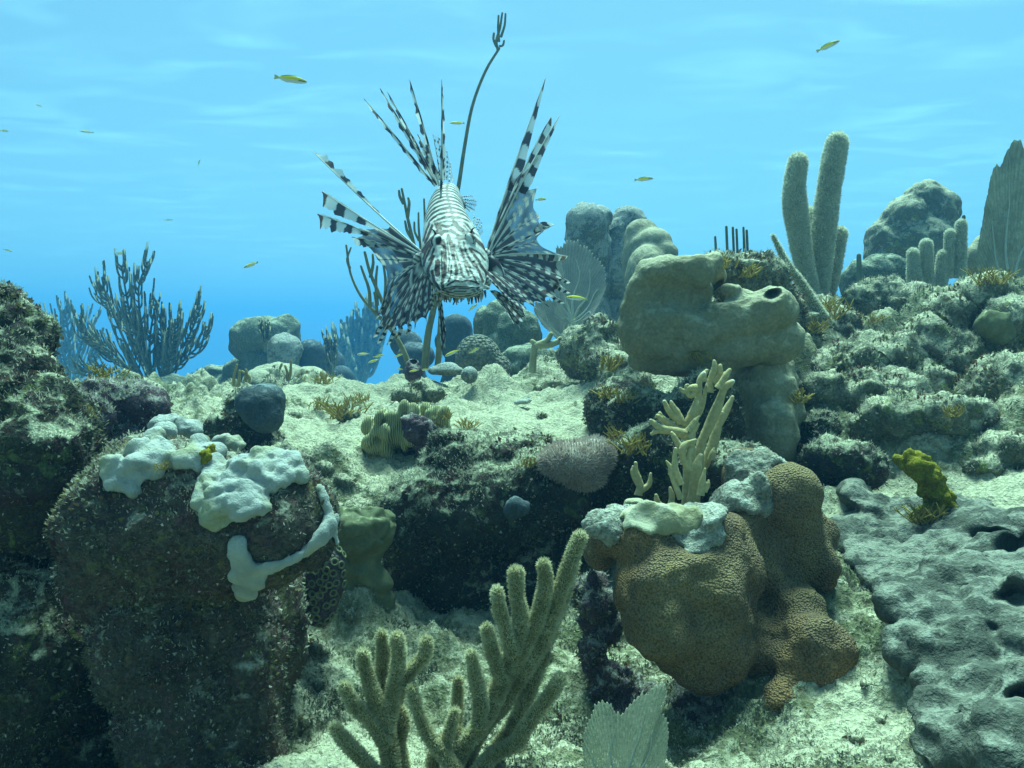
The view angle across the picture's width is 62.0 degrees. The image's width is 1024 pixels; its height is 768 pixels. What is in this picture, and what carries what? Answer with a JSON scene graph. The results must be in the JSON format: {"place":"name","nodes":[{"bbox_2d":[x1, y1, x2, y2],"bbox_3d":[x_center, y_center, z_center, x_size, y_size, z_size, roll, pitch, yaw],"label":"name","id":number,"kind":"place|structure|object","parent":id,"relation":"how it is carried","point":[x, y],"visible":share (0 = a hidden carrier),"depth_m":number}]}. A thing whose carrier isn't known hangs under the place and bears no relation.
{"place":"outdoors","nodes":[
{"label":"outdoors","id":0,"kind":"place"},
{"bbox_2d":[274,74,306,83],"bbox_3d":[-0.338,-0.465,1.300,0.049,0.012,0.005,5,11,-12],"label":"wrasse","id":1,"kind":"object","parent":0,"point":[291,79],"visible":1,"depth_m":1.30},
{"bbox_2d":[302,546,346,627],"bbox_3d":[-0.204,0.209,0.887,0.074,0.092,0.044,2,4,39],"label":"cup coral","id":2,"kind":"object","parent":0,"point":[325,591],"visible":0.63,"depth_m":0.86},
{"bbox_2d":[313,77,570,351],"bbox_3d":[-0.064,-0.229,1.183,0.359,0.375,0.392,-3,4,-43],"label":"lionfish","id":3,"kind":"object","parent":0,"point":[456,260],"visible":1,"depth_m":1.07},
{"bbox_2d":[0,0,1023,383],"label":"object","id":4,"kind":"structure","parent":0,"point":[710,101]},
{"bbox_2d":[513,398,531,404],"bbox_3d":[0.020,0.034,1.620,0.035,0.012,0.019,0,3,0],"label":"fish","id":5,"kind":"object","parent":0,"point":[523,401],"visible":1,"depth_m":1.61},
{"bbox_2d":[70,276,1023,767],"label":"seabed","id":6,"kind":"structure","parent":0,"point":[850,703],"depth_m":0.97},
{"bbox_2d":[0,283,119,767],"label":"reef rock","id":7,"kind":"object","parent":6,"relation":"on","point":[27,526],"visible":0.45,"depth_m":0.74},
{"bbox_2d":[0,247,1023,767],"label":"algae turf","id":8,"kind":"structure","parent":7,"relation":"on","point":[284,708],"depth_m":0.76},
{"bbox_2d":[42,291,111,380],"bbox_3d":[-4.865,-0.417,9.353,0.763,1.214,1.498,-2,4,-32],"label":"sea plume","id":9,"kind":"object","parent":6,"relation":"on","point":[66,347],"visible":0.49,"depth_m":9.37},
{"bbox_2d":[86,360,130,377],"bbox_3d":[-0.471,-0.017,0.996,0.054,0.021,0.023,0,3,0],"label":"algae tuft","id":10,"kind":"object","parent":6,"relation":"on","point":[95,370],"visible":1,"depth_m":0.99},
{"bbox_2d":[78,376,170,442],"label":"reef rock","id":11,"kind":"object","parent":6,"relation":"on","point":[133,411],"visible":0.15,"depth_m":1.11},
{"bbox_2d":[65,241,213,376],"bbox_3d":[-2.015,-0.312,4.618,0.839,0.907,0.552,0,3,0],"label":"sea plume","id":12,"kind":"object","parent":6,"relation":"on","point":[166,352],"visible":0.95,"depth_m":4.54},
{"bbox_2d":[160,373,184,384],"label":"coral boulder","id":13,"kind":"object","parent":6,"relation":"on","point":[171,378],"visible":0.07,"depth_m":4.35},
{"bbox_2d":[47,432,339,767],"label":"reef rock","id":14,"kind":"object","parent":6,"relation":"on","point":[268,544],"visible":0.69,"depth_m":0.69},
{"bbox_2d":[99,413,309,531],"bbox_3d":[-0.311,0.066,0.818,0.152,0.073,0.446,-1,3,-25],"label":"white crust","id":15,"kind":"object","parent":14,"relation":"on","point":[241,487],"visible":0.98,"depth_m":0.66},
{"bbox_2d":[146,460,170,470],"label":"algae tuft","id":16,"kind":"object","parent":15,"relation":"on","point":[162,467],"visible":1,"depth_m":0.67},
{"bbox_2d":[199,443,216,464],"bbox_3d":[-0.244,0.056,0.684,0.012,0.016,0.022,0,3,0],"label":"algae cushion","id":17,"kind":"object","parent":15,"relation":"on","point":[206,456],"visible":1,"depth_m":0.68},
{"bbox_2d":[227,484,338,601],"bbox_3d":[-0.182,0.131,0.669,0.086,0.100,0.071,0,3,-6],"label":"white crust","id":18,"kind":"object","parent":14,"relation":"on","point":[247,575],"visible":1,"depth_m":0.65},
{"bbox_2d":[204,354,247,383],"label":"coral boulder","id":19,"kind":"object","parent":6,"relation":"on","point":[222,373],"visible":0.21,"depth_m":4.65},
{"bbox_2d":[232,364,250,386],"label":"forked weed","id":20,"kind":"object","parent":6,"relation":"on","point":[247,376],"visible":0.89,"depth_m":2.90},
{"bbox_2d":[203,391,284,452],"bbox_3d":[-0.427,0.080,1.414,0.161,0.133,0.095,1,3,26],"label":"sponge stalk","id":21,"kind":"object","parent":6,"relation":"on","point":[258,438],"visible":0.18,"depth_m":1.39},
{"bbox_2d":[234,382,285,433],"bbox_3d":[-0.408,0.038,1.379,0.083,0.082,0.077,0,3,0],"label":"mushroom sponge","id":22,"kind":"object","parent":21,"relation":"on","point":[260,408],"visible":1,"depth_m":1.35},
{"bbox_2d":[228,314,300,380],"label":"coral boulder","id":23,"kind":"object","parent":6,"relation":"on","point":[244,336],"visible":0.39,"depth_m":4.50},
{"bbox_2d":[258,317,270,351],"bbox_3d":[-1.245,-0.248,4.287,0.062,0.174,0.275,-1,3,-17],"label":"sea plume","id":24,"kind":"object","parent":6,"relation":"on","point":[264,334],"visible":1,"depth_m":4.25},
{"bbox_2d":[241,362,328,384],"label":"coral boulder","id":25,"kind":"object","parent":6,"relation":"on","point":[257,374],"visible":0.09,"depth_m":3.19},
{"bbox_2d":[273,360,291,379],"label":"forked weed","id":26,"kind":"object","parent":25,"relation":"on","point":[289,374],"visible":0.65,"depth_m":2.90},
{"bbox_2d":[267,332,303,365],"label":"coral boulder","id":27,"kind":"object","parent":6,"relation":"on","point":[284,347],"visible":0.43,"depth_m":4.34},
{"bbox_2d":[290,410,303,418],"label":"rubble stone","id":28,"kind":"object","parent":6,"relation":"on","point":[296,414],"visible":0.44,"depth_m":1.68},
{"bbox_2d":[298,716,311,728],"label":"rubble stone","id":29,"kind":"object","parent":6,"relation":"on","point":[306,721],"visible":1,"depth_m":0.81},
{"bbox_2d":[299,339,325,367],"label":"coral boulder","id":30,"kind":"object","parent":6,"relation":"on","point":[314,353],"visible":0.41,"depth_m":4.45},
{"bbox_2d":[304,396,328,409],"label":"algae tuft","id":31,"kind":"object","parent":6,"relation":"on","point":[317,406],"visible":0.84,"depth_m":1.73},
{"bbox_2d":[313,678,325,691],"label":"rubble stone","id":32,"kind":"object","parent":6,"relation":"on","point":[319,687],"visible":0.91,"depth_m":0.85},
{"bbox_2d":[311,640,329,654],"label":"rubble stone","id":33,"kind":"object","parent":6,"relation":"on","point":[315,646],"visible":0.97,"depth_m":0.89},
{"bbox_2d":[301,369,343,384],"bbox_3d":[-0.440,-0.016,1.985,0.096,0.036,0.049,0,3,0],"label":"algae tuft","id":34,"kind":"object","parent":6,"relation":"on","point":[323,376],"visible":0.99,"depth_m":1.98},
{"bbox_2d":[315,460,333,474],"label":"rubble stone","id":35,"kind":"object","parent":6,"relation":"on","point":[327,469],"visible":0.8,"depth_m":1.25},
{"bbox_2d":[319,326,337,376],"bbox_3d":[-1.105,-0.171,5.102,0.121,0.351,0.417,-1,3,-12],"label":"sea plume","id":36,"kind":"object","parent":6,"relation":"on","point":[330,360],"visible":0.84,"depth_m":5.05},
{"bbox_2d":[321,351,353,379],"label":"coral boulder","id":37,"kind":"object","parent":6,"relation":"on","point":[343,370],"visible":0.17,"depth_m":5.37},
{"bbox_2d":[333,473,355,487],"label":"rubble stone","id":38,"kind":"object","parent":6,"relation":"on","point":[343,480],"visible":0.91,"depth_m":1.24},
{"bbox_2d":[318,395,373,419],"bbox_3d":[-0.318,0.045,1.617,0.108,0.047,0.081,0,3,0],"label":"algae tuft","id":39,"kind":"object","parent":6,"relation":"on","point":[334,413],"visible":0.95,"depth_m":1.62},
{"bbox_2d":[339,408,360,422],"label":"rubble stone","id":40,"kind":"object","parent":6,"relation":"on","point":[352,415],"visible":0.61,"depth_m":1.61},
{"bbox_2d":[344,609,355,620],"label":"rubble stone","id":41,"kind":"object","parent":6,"relation":"on","point":[351,613],"visible":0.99,"depth_m":0.98},
{"bbox_2d":[342,391,369,402],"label":"algae tuft","id":42,"kind":"object","parent":6,"relation":"on","point":[359,395],"visible":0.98,"depth_m":1.85},
{"bbox_2d":[331,294,386,382],"bbox_3d":[-1.875,-0.506,10.496,0.646,1.292,1.290,0,3,0],"label":"sea plume","id":43,"kind":"object","parent":6,"relation":"on","point":[360,330],"visible":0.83,"depth_m":10.55},
{"bbox_2d":[338,506,396,612],"bbox_3d":[-0.179,0.237,1.028,0.075,0.183,0.084,0,3,0],"label":"coral","id":44,"kind":"object","parent":6,"relation":"on","point":[366,536],"visible":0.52,"depth_m":1.00},
{"bbox_2d":[361,399,450,459],"bbox_3d":[-0.175,0.076,1.410,0.152,0.107,0.106,0,3,0],"label":"ribbed coral","id":45,"kind":"object","parent":6,"relation":"on","point":[382,431],"visible":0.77,"depth_m":1.37},
{"bbox_2d":[400,412,436,455],"bbox_3d":[-0.143,0.085,1.362,0.069,0.080,0.054,-3,4,-44],"label":"purple sponge","id":46,"kind":"object","parent":45,"relation":"on","point":[416,428],"visible":0.69,"depth_m":1.34},
{"bbox_2d":[431,409,454,419],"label":"algae tuft","id":47,"kind":"object","parent":45,"relation":"on","point":[446,414],"visible":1,"depth_m":1.35},
{"bbox_2d":[390,329,434,377],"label":"coral boulder","id":48,"kind":"object","parent":6,"relation":"on","point":[412,343],"visible":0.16,"depth_m":3.68},
{"bbox_2d":[404,359,422,381],"bbox_3d":[-0.214,-0.028,1.850,0.039,0.054,0.045,0,3,0],"label":"tube sponge","id":49,"kind":"object","parent":6,"relation":"on","point":[412,364],"visible":0.84,"depth_m":1.84},
{"bbox_2d":[391,380,445,403],"bbox_3d":[-0.188,0.016,1.678,0.067,0.047,0.117,2,4,37],"label":"rubble lump","id":50,"kind":"object","parent":6,"relation":"on","point":[423,389],"visible":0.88,"depth_m":1.68},
{"bbox_2d":[345,12,505,370],"bbox_3d":[-0.206,-0.462,2.039,0.389,0.864,0.042,0,3,-4],"label":"whip coral","id":51,"kind":"object","parent":6,"relation":"on","point":[427,335],"visible":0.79,"depth_m":2.05},
{"bbox_2d":[427,362,462,375],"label":"disc coral","id":52,"kind":"object","parent":6,"relation":"on","point":[447,368],"visible":0.97,"depth_m":1.98},
{"bbox_2d":[434,314,472,382],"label":"coral boulder","id":53,"kind":"object","parent":6,"relation":"on","point":[459,328],"visible":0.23,"depth_m":3.55},
{"bbox_2d":[327,528,588,767],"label":"sea rod","id":54,"kind":"object","parent":6,"relation":"on","point":[518,666],"visible":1,"depth_m":0.65},
{"bbox_2d":[453,417,482,428],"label":"algae tuft","id":55,"kind":"object","parent":6,"relation":"on","point":[463,423],"visible":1,"depth_m":1.49},
{"bbox_2d":[461,366,477,383],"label":"ball coral","id":56,"kind":"object","parent":6,"relation":"on","point":[469,374],"visible":1,"depth_m":1.87},
{"bbox_2d":[455,334,511,375],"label":"coral boulder","id":57,"kind":"object","parent":6,"relation":"on","point":[488,351],"visible":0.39,"depth_m":2.30},
{"bbox_2d":[379,428,601,614],"bbox_3d":[-0.020,0.229,1.189,0.329,0.343,0.301,0,3,0],"label":"reef rock","id":58,"kind":"object","parent":6,"relation":"on","point":[456,522],"visible":0.45,"depth_m":1.08},
{"bbox_2d":[503,496,529,520],"bbox_3d":[0.006,0.150,1.030,0.032,0.030,0.027,-1,3,-21],"label":"green sponge","id":59,"kind":"object","parent":58,"relation":"on","point":[515,507],"visible":1,"depth_m":1.02},
{"bbox_2d":[516,455,539,468],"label":"algae tuft","id":60,"kind":"object","parent":58,"relation":"on","point":[529,461],"visible":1,"depth_m":1.08},
{"bbox_2d":[535,433,617,493],"bbox_3d":[0.083,0.101,1.080,0.110,0.078,0.082,0,3,0],"label":"fuzzy sponge","id":61,"kind":"object","parent":58,"relation":"on","point":[584,464],"visible":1,"depth_m":1.06},
{"bbox_2d":[473,299,547,376],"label":"coral boulder","id":62,"kind":"object","parent":6,"relation":"on","point":[499,328],"visible":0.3,"depth_m":2.64},
{"bbox_2d":[529,332,561,372],"bbox_3d":[0.075,-0.071,1.899,0.076,0.092,0.020,0,3,0],"label":"branch coral","id":63,"kind":"object","parent":6,"relation":"on","point":[546,343],"visible":0.98,"depth_m":1.89},
{"bbox_2d":[549,379,563,387],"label":"rubble stone","id":64,"kind":"object","parent":6,"relation":"on","point":[556,382],"visible":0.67,"depth_m":1.98},
{"bbox_2d":[533,298,582,338],"bbox_3d":[0.134,-0.172,2.371,0.046,0.136,0.170,-3,4,-43],"label":"sea fan","id":65,"kind":"object","parent":6,"relation":"on","point":[544,313],"visible":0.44,"depth_m":2.39},
{"bbox_2d":[553,240,605,325],"bbox_3d":[0.183,-0.271,2.277,0.086,0.234,0.157,-2,4,-34],"label":"sea fan","id":66,"kind":"object","parent":6,"relation":"on","point":[580,269],"visible":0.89,"depth_m":2.27},
{"bbox_2d":[564,201,612,324],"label":"coral boulder","id":67,"kind":"object","parent":6,"relation":"on","point":[587,224],"visible":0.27,"depth_m":3.06},
{"bbox_2d":[556,312,655,388],"bbox_3d":[0.177,-0.021,1.713,0.110,0.247,0.488,0,3,-8],"label":"reef rock","id":68,"kind":"object","parent":6,"relation":"on","point":[634,375],"visible":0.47,"depth_m":1.70},
{"bbox_2d":[599,353,624,370],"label":"algae tuft","id":69,"kind":"object","parent":68,"relation":"on","point":[610,364],"visible":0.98,"depth_m":1.50},
{"bbox_2d":[603,425,624,439],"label":"algae tuft","id":70,"kind":"object","parent":6,"relation":"on","point":[612,434],"visible":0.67,"depth_m":1.32},
{"bbox_2d":[582,684,668,767],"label":"sea fan","id":71,"kind":"object","parent":6,"relation":"on","point":[626,758],"visible":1,"depth_m":0.63},
{"bbox_2d":[609,205,646,322],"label":"coral boulder","id":72,"kind":"object","parent":6,"relation":"on","point":[625,216],"visible":0.17,"depth_m":3.13},
{"bbox_2d":[571,570,725,732],"bbox_3d":[0.142,0.261,0.776,0.208,0.162,0.094,2,4,38],"label":"reef rock","id":73,"kind":"object","parent":6,"relation":"on","point":[605,666],"visible":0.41,"depth_m":0.79},
{"bbox_2d":[622,219,677,289],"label":"coral boulder","id":74,"kind":"object","parent":6,"relation":"on","point":[645,238],"visible":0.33,"depth_m":2.79},
{"bbox_2d":[584,369,767,508],"bbox_3d":[0.204,0.117,1.232,0.236,0.285,0.468,0,3,0],"label":"reef rock","id":75,"kind":"object","parent":6,"relation":"on","point":[714,470],"visible":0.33,"depth_m":1.11},
{"bbox_2d":[590,384,618,398],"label":"algae tuft","id":76,"kind":"object","parent":75,"relation":"on","point":[602,394],"visible":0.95,"depth_m":1.36},
{"bbox_2d":[604,430,651,455],"bbox_3d":[0.151,0.072,1.083,0.060,0.033,0.055,2,3,30],"label":"algae tuft","id":77,"kind":"object","parent":75,"relation":"on","point":[634,443],"visible":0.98,"depth_m":1.07},
{"bbox_2d":[615,388,647,403],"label":"algae tuft","id":78,"kind":"object","parent":75,"relation":"on","point":[629,397],"visible":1,"depth_m":1.17},
{"bbox_2d":[679,351,716,366],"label":"algae tuft","id":79,"kind":"object","parent":75,"relation":"on","point":[697,354],"visible":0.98,"depth_m":1.15},
{"bbox_2d":[581,446,858,711],"bbox_3d":[0.168,0.173,0.826,0.239,0.220,0.336,-3,4,-40],"label":"boulder star coral","id":80,"kind":"object","parent":6,"relation":"on","point":[716,594],"visible":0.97,"depth_m":0.74},
{"bbox_2d":[630,360,734,504],"bbox_3d":[0.189,0.054,0.845,0.142,0.155,0.076,-2,4,-36],"label":"fire coral","id":81,"kind":"object","parent":80,"relation":"on","point":[696,459],"visible":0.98,"depth_m":0.84},
{"bbox_2d":[706,250,806,380],"bbox_3d":[0.382,-0.027,1.358,0.183,0.365,0.175,0,3,0],"label":"reef rock","id":82,"kind":"object","parent":6,"relation":"on","point":[751,285],"visible":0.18,"depth_m":1.28},
{"bbox_2d":[714,226,748,252],"bbox_3d":[0.346,-0.212,1.340,0.057,0.075,0.008,0,3,0],"label":"sea rod","id":83,"kind":"object","parent":82,"relation":"on","point":[746,246],"visible":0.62,"depth_m":1.34},
{"bbox_2d":[735,261,762,277],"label":"algae tuft","id":84,"kind":"object","parent":82,"relation":"on","point":[746,272],"visible":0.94,"depth_m":1.26},
{"bbox_2d":[727,360,806,461],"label":"coral column","id":85,"kind":"structure","parent":82,"relation":"on","point":[774,415],"depth_m":1.19},
{"bbox_2d":[616,252,805,376],"bbox_3d":[0.276,-0.094,1.191,0.263,0.177,0.128,0,3,0],"label":"humped coral","id":86,"kind":"object","parent":85,"relation":"on","point":[670,312],"visible":0.95,"depth_m":1.15},
{"bbox_2d":[722,253,738,268],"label":"algae tuft","id":87,"kind":"object","parent":86,"relation":"on","point":[726,262],"visible":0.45,"depth_m":1.19},
{"bbox_2d":[786,387,814,403],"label":"algae tuft","id":88,"kind":"object","parent":85,"relation":"on","point":[804,399],"visible":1,"depth_m":1.19},
{"bbox_2d":[780,129,850,296],"bbox_3d":[0.696,-0.379,1.939,0.214,0.394,0.103,-2,4,-31],"label":"sea rod","id":89,"kind":"object","parent":6,"relation":"on","point":[817,236],"visible":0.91,"depth_m":1.91},
{"bbox_2d":[806,315,829,333],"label":"algae tuft","id":90,"kind":"object","parent":6,"relation":"on","point":[812,331],"visible":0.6,"depth_m":1.55},
{"bbox_2d":[807,293,862,348],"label":"reef rock","id":91,"kind":"object","parent":6,"relation":"on","point":[847,317],"visible":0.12,"depth_m":1.65},
{"bbox_2d":[770,233,828,318],"bbox_3d":[0.540,-0.199,1.596,0.115,0.171,0.036,0,3,0],"label":"sea rod","id":92,"kind":"object","parent":91,"relation":"on","point":[814,303],"visible":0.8,"depth_m":1.59},
{"bbox_2d":[819,295,853,319],"bbox_3d":[0.616,-0.149,1.653,0.096,0.050,0.088,0,3,0],"label":"algae tuft","id":93,"kind":"object","parent":91,"relation":"on","point":[829,308],"visible":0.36,"depth_m":1.65},
{"bbox_2d":[797,410,889,488],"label":"reef rock","id":94,"kind":"object","parent":6,"relation":"on","point":[817,464],"visible":0.59,"depth_m":1.10},
{"bbox_2d":[848,734,864,744],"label":"rubble stone","id":95,"kind":"object","parent":6,"relation":"on","point":[853,738],"visible":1,"depth_m":0.63},
{"bbox_2d":[856,253,862,282],"bbox_3d":[0.942,-0.294,2.299,0.025,0.117,0.016,1,3,23],"label":"sea rod","id":96,"kind":"object","parent":6,"relation":"on","point":[859,274],"visible":0.69,"depth_m":2.29},
{"bbox_2d":[799,329,933,413],"bbox_3d":[0.552,-0.010,1.362,0.243,0.157,0.202,0,3,0],"label":"reef rock","id":97,"kind":"object","parent":6,"relation":"on","point":[850,395],"visible":0.62,"depth_m":1.31},
{"bbox_2d":[839,253,906,293],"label":"coral boulder","id":98,"kind":"object","parent":6,"relation":"on","point":[888,264],"visible":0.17,"depth_m":2.56},
{"bbox_2d":[861,314,889,323],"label":"algae tuft","id":99,"kind":"object","parent":6,"relation":"on","point":[872,318],"visible":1,"depth_m":1.64},
{"bbox_2d":[840,275,926,315],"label":"reef rock","id":100,"kind":"object","parent":6,"relation":"on","point":[882,291],"visible":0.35,"depth_m":1.94},
{"bbox_2d":[863,179,961,266],"bbox_3d":[1.407,-0.318,3.016,0.333,0.809,0.253,0,3,0],"label":"coral boulder","id":101,"kind":"object","parent":6,"relation":"on","point":[914,214],"visible":0.23,"depth_m":2.93},
{"bbox_2d":[848,390,999,444],"bbox_3d":[0.580,0.057,1.213,0.206,0.099,0.117,1,3,25],"label":"reef rock","id":102,"kind":"object","parent":6,"relation":"on","point":[909,415],"visible":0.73,"depth_m":1.18},
{"bbox_2d":[941,402,965,416],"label":"algae tuft","id":103,"kind":"object","parent":102,"relation":"on","point":[960,410],"visible":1,"depth_m":1.14},
{"bbox_2d":[830,478,1023,767],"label":"grey sponge mat","id":104,"kind":"object","parent":6,"relation":"on","point":[947,596],"visible":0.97,"depth_m":0.69},
{"bbox_2d":[893,502,949,524],"bbox_3d":[0.469,0.144,0.971,0.053,0.027,0.056,3,4,40],"label":"algae tuft","id":105,"kind":"object","parent":104,"relation":"on","point":[926,513],"visible":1,"depth_m":0.96},
{"bbox_2d":[892,448,958,523],"bbox_3d":[0.477,0.129,0.983,0.075,0.112,0.046,0,3,0],"label":"yellow sponge","id":106,"kind":"object","parent":104,"relation":"on","point":[923,470],"visible":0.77,"depth_m":0.97},
{"bbox_2d":[905,218,968,286],"bbox_3d":[1.147,-0.344,2.298,0.170,0.212,0.051,0,3,0],"label":"sea rod","id":107,"kind":"object","parent":6,"relation":"on","point":[951,260],"visible":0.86,"depth_m":2.29},
{"bbox_2d":[902,270,1023,402],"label":"reef rock","id":108,"kind":"object","parent":6,"relation":"on","point":[958,308],"visible":0.45,"depth_m":1.34},
{"bbox_2d":[960,266,1019,284],"bbox_3d":[0.763,-0.173,1.357,0.087,0.030,0.051,0,3,0],"label":"algae tuft","id":109,"kind":"object","parent":108,"relation":"on","point":[995,277],"visible":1,"depth_m":1.35},
{"bbox_2d":[974,309,1016,344],"bbox_3d":[0.750,-0.087,1.321,0.063,0.057,0.053,0,3,0],"label":"green sponge","id":110,"kind":"object","parent":108,"relation":"on","point":[994,326],"visible":0.99,"depth_m":1.30},
{"bbox_2d":[967,235,979,275],"bbox_3d":[1.378,-0.242,2.513,0.105,0.403,0.099,0,3,0],"label":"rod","id":111,"kind":"object","parent":6,"relation":"on","point":[972,255],"visible":0.09,"depth_m":2.48},
{"bbox_2d":[964,429,1023,476],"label":"reef rock","id":112,"kind":"object","parent":6,"relation":"on","point":[1011,450],"visible":0.87,"depth_m":1.10},
{"bbox_2d":[976,139,1023,276],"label":"sea fan","id":113,"kind":"object","parent":6,"relation":"on","point":[1001,242],"visible":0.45,"depth_m":1.78},
{"bbox_2d":[566,295,587,300],"bbox_3d":[0.137,-0.182,1.800,0.048,0.012,0.005,4,-8,-12],"label":"wrasse","id":114,"kind":"object","parent":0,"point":[575,297],"visible":1,"depth_m":1.80},
{"bbox_2d":[816,40,839,52],"bbox_3d":[0.630,-0.675,1.700,0.047,0.011,0.005,-22,7,14],"label":"wrasse","id":115,"kind":"object","parent":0,"point":[826,46],"visible":1,"depth_m":1.70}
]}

